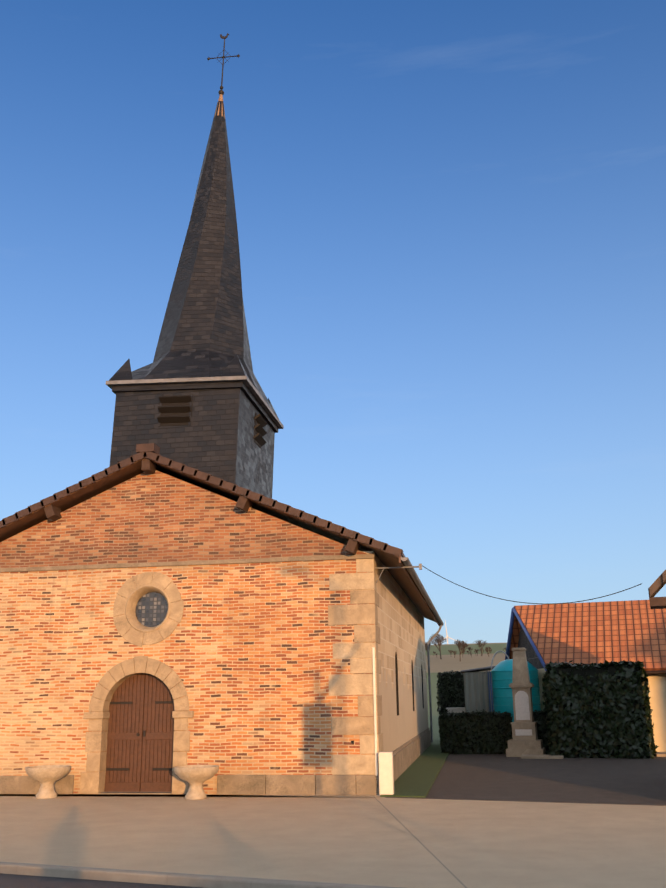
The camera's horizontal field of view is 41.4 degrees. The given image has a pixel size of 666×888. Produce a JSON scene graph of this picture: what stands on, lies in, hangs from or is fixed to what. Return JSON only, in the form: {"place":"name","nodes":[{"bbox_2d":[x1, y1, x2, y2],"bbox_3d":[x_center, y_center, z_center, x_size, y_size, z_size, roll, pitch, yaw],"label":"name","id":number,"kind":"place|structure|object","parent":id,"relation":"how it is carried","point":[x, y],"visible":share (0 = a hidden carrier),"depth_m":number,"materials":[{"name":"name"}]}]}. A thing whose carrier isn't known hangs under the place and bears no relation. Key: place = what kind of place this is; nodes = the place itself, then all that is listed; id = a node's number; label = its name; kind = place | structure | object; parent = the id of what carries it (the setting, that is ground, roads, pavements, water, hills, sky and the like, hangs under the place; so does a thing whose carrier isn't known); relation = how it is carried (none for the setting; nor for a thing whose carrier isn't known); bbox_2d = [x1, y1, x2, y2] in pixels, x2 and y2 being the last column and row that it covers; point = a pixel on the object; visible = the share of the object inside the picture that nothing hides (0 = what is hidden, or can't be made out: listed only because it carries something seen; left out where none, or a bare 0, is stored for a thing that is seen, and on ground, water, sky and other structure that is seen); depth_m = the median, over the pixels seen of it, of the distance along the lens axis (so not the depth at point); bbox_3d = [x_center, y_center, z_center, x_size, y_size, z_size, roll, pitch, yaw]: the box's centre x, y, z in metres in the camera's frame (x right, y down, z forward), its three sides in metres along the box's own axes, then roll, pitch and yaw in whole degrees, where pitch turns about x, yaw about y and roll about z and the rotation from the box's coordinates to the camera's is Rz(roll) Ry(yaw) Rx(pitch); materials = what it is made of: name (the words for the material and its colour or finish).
{"place":"outdoors","nodes":[
{"label":"outdoors","id":0,"kind":"place"},
{"bbox_2d":[0,873,202,887],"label":"road","id":1,"kind":"structure","parent":0,"point":[16,881],"depth_m":9.59,"materials":[{"name":"grey asphalt"}]},
{"bbox_2d":[0,862,401,887],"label":"kerb","id":2,"kind":"structure","parent":1,"relation":"on","point":[164,878],"depth_m":9.52,"materials":[{"name":"concrete"}]},
{"bbox_2d":[106,376,283,501],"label":"church tower","id":3,"kind":"structure","parent":0,"point":[225,428],"depth_m":20.98,"materials":[{"name":"grey stone"}]},
{"bbox_2d":[109,33,278,418],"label":"church spire","id":4,"kind":"structure","parent":3,"relation":"on","point":[203,332],"depth_m":22.99,"materials":[{"name":"grey stone"}]},
{"bbox_2d":[0,794,665,887],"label":"pavement","id":5,"kind":"structure","parent":0,"point":[374,840],"depth_m":11.76,"materials":[{"name":"grey concrete"}]},
{"bbox_2d":[25,765,70,798],"bbox_3d":[-5.602,6.629,17.275,0.860,0.570,0.860,-3,-16,9],"label":"planter","id":6,"kind":"object","parent":5,"relation":"on","point":[46,776],"visible":1,"depth_m":17.08,"materials":[{"name":"stone"}]},
{"bbox_2d":[0,470,375,794],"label":"church facade","id":7,"kind":"structure","parent":5,"relation":"on","point":[244,651],"depth_m":18.32,"materials":[{"name":"orange brick"}]},
{"bbox_2d":[98,673,173,794],"bbox_3d":[-3.931,5.829,18.073,1.630,2.500,0.420,-3,-16,9],"label":"church door","id":8,"kind":"structure","parent":7,"relation":"in","point":[140,737],"depth_m":18.09,"materials":[{"name":"brown wood"}]},
{"bbox_2d":[0,554,383,794],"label":"stone trim","id":9,"kind":"structure","parent":7,"relation":"attached to","point":[353,774],"depth_m":17.82,"materials":[{"name":"stone"}]},
{"bbox_2d":[135,592,167,626],"bbox_3d":[-3.854,3.526,18.753,0.760,0.760,0.001,-3,-16,9],"label":"round window","id":10,"kind":"structure","parent":9,"relation":"attached to","point":[151,609],"depth_m":18.75,"materials":[{"name":"grey glass"}]},
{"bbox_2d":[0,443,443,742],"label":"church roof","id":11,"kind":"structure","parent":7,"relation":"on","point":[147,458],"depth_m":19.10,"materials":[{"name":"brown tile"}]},
{"bbox_2d":[423,566,641,603],"bbox_3d":[3.562,2.554,16.616,4.530,1.022,0.015,-13,-20,37],"label":"overhead wire","id":12,"kind":"object","parent":11,"relation":"attached to","point":[537,603],"visible":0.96,"depth_m":16.29,"materials":[{"name":"black"}]},
{"bbox_2d":[351,564,421,794],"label":"church fittings","id":13,"kind":"object","parent":7,"relation":"attached to","point":[386,777],"visible":0.81,"depth_m":16.79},
{"bbox_2d":[174,765,218,799],"bbox_3d":[-2.608,6.444,16.780,0.860,0.570,0.860,-3,-16,9],"label":"planter","id":14,"kind":"object","parent":5,"relation":"on","point":[195,777],"visible":1,"depth_m":16.58,"materials":[{"name":"stone"}]},
{"bbox_2d":[0,0,665,644],"label":"sky","id":15,"kind":"structure","parent":0,"point":[451,214],"materials":[{"name":"blue"}]},
{"bbox_2d":[425,643,506,740],"bbox_3d":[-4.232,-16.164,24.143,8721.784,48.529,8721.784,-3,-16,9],"label":"field","id":16,"kind":"structure","parent":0,"point":[448,662],"depth_m":405.30,"materials":[{"name":"green plant"}]},
{"bbox_2d":[380,736,448,797],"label":"grass","id":17,"kind":"structure","parent":16,"relation":"on","point":[417,777],"depth_m":20.62,"materials":[{"name":"green plant"}]},
{"bbox_2d":[363,551,430,780],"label":"wall","id":18,"kind":"structure","parent":17,"relation":"on","point":[405,731],"depth_m":22.75,"materials":[{"name":"beige paint"}]},
{"bbox_2d":[446,707,464,712],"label":"white garden wall","id":19,"kind":"structure","parent":17,"relation":"on","point":[458,709],"depth_m":32.76,"materials":[{"name":"white paint"}]},
{"bbox_2d":[436,670,489,736],"bbox_3d":[5.520,10.604,35.654,2.650,2.908,1.740,-3,-16,9],"label":"tall hedge","id":20,"kind":"object","parent":17,"relation":"on","point":[450,690],"visible":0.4,"depth_m":35.29,"materials":[{"name":"green plant"}]},
{"bbox_2d":[460,666,494,712],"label":"metal shed","id":21,"kind":"structure","parent":17,"relation":"on","point":[476,690],"depth_m":30.55,"materials":[{"name":"metal"}]},
{"bbox_2d":[518,627,665,751],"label":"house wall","id":22,"kind":"structure","parent":17,"relation":"on","point":[657,689],"depth_m":27.18,"materials":[{"name":"beige paint"}]},
{"bbox_2d":[509,616,520,658],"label":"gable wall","id":23,"kind":"structure","parent":22,"relation":"attached to","point":[515,634],"depth_m":33.00,"materials":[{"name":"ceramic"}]},
{"bbox_2d":[505,607,665,756],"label":"trim","id":24,"kind":"structure","parent":22,"relation":"attached to","point":[658,672],"depth_m":30.59,"materials":[{"name":"blue paint"}]},
{"bbox_2d":[514,600,665,670],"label":"roof front","id":25,"kind":"structure","parent":22,"relation":"on","point":[602,632],"depth_m":29.64,"materials":[{"name":"tile"}]},
{"bbox_2d":[444,622,453,643],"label":"wind turbine","id":26,"kind":"object","parent":16,"relation":"on","point":[447,637],"visible":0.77,"depth_m":1933.22,"materials":[{"name":"white paint"}]},
{"bbox_2d":[425,634,486,660],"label":"trees","id":27,"kind":"object","parent":16,"relation":"on","point":[461,645],"visible":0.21,"depth_m":434.07,"materials":[{"name":"brown plant"}]},
{"bbox_2d":[433,647,506,657],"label":"trees","id":28,"kind":"object","parent":16,"relation":"on","point":[470,650],"visible":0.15,"depth_m":454.94,"materials":[{"name":"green plant"}]},
{"bbox_2d":[385,753,665,805],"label":"asphalt road","id":29,"kind":"structure","parent":16,"relation":"on","point":[503,777],"depth_m":19.26,"materials":[{"name":"grey asphalt"}]},
{"bbox_2d":[438,709,512,753],"bbox_3d":[4.642,9.299,28.425,2.445,1.449,1.152,-5,-16,14],"label":"hedge","id":30,"kind":"object","parent":29,"relation":"on","point":[479,732],"visible":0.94,"depth_m":28.05,"materials":[{"name":"green plant"}]},
{"bbox_2d":[488,651,540,721],"bbox_3d":[6.192,8.697,29.990,1.722,3.241,1.610,-3,-16,9],"label":"water tank","id":31,"kind":"object","parent":29,"relation":"on","point":[502,679],"visible":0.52,"depth_m":29.62,"materials":[{"name":"teal"}]},
{"bbox_2d":[506,647,563,758],"bbox_3d":[6.059,7.840,26.877,1.700,3.210,1.800,-6,-17,16],"label":"war memorial","id":32,"kind":"object","parent":29,"relation":"on","point":[525,742],"visible":0.88,"depth_m":26.89,"materials":[{"name":"stone"}]},
{"bbox_2d":[533,709,550,754],"bbox_3d":[6.876,9.001,27.472,1.432,1.429,1.058,-5,-16,14],"label":"hedge","id":33,"kind":"object","parent":29,"relation":"on","point":[540,719],"visible":0.19,"depth_m":27.22,"materials":[{"name":"green plant"}]},
{"bbox_2d":[542,660,658,758],"bbox_3d":[8.001,7.976,26.512,3.185,2.911,2.066,-6,-17,18],"label":"laurel hedge","id":34,"kind":"object","parent":29,"relation":"on","point":[598,710],"visible":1,"depth_m":25.79,"materials":[{"name":"green plant"}]},
{"bbox_2d":[648,570,665,608],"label":"roof truss","id":35,"kind":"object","parent":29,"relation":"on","point":[656,586],"depth_m":15.18,"materials":[{"name":"wood"}]}
]}

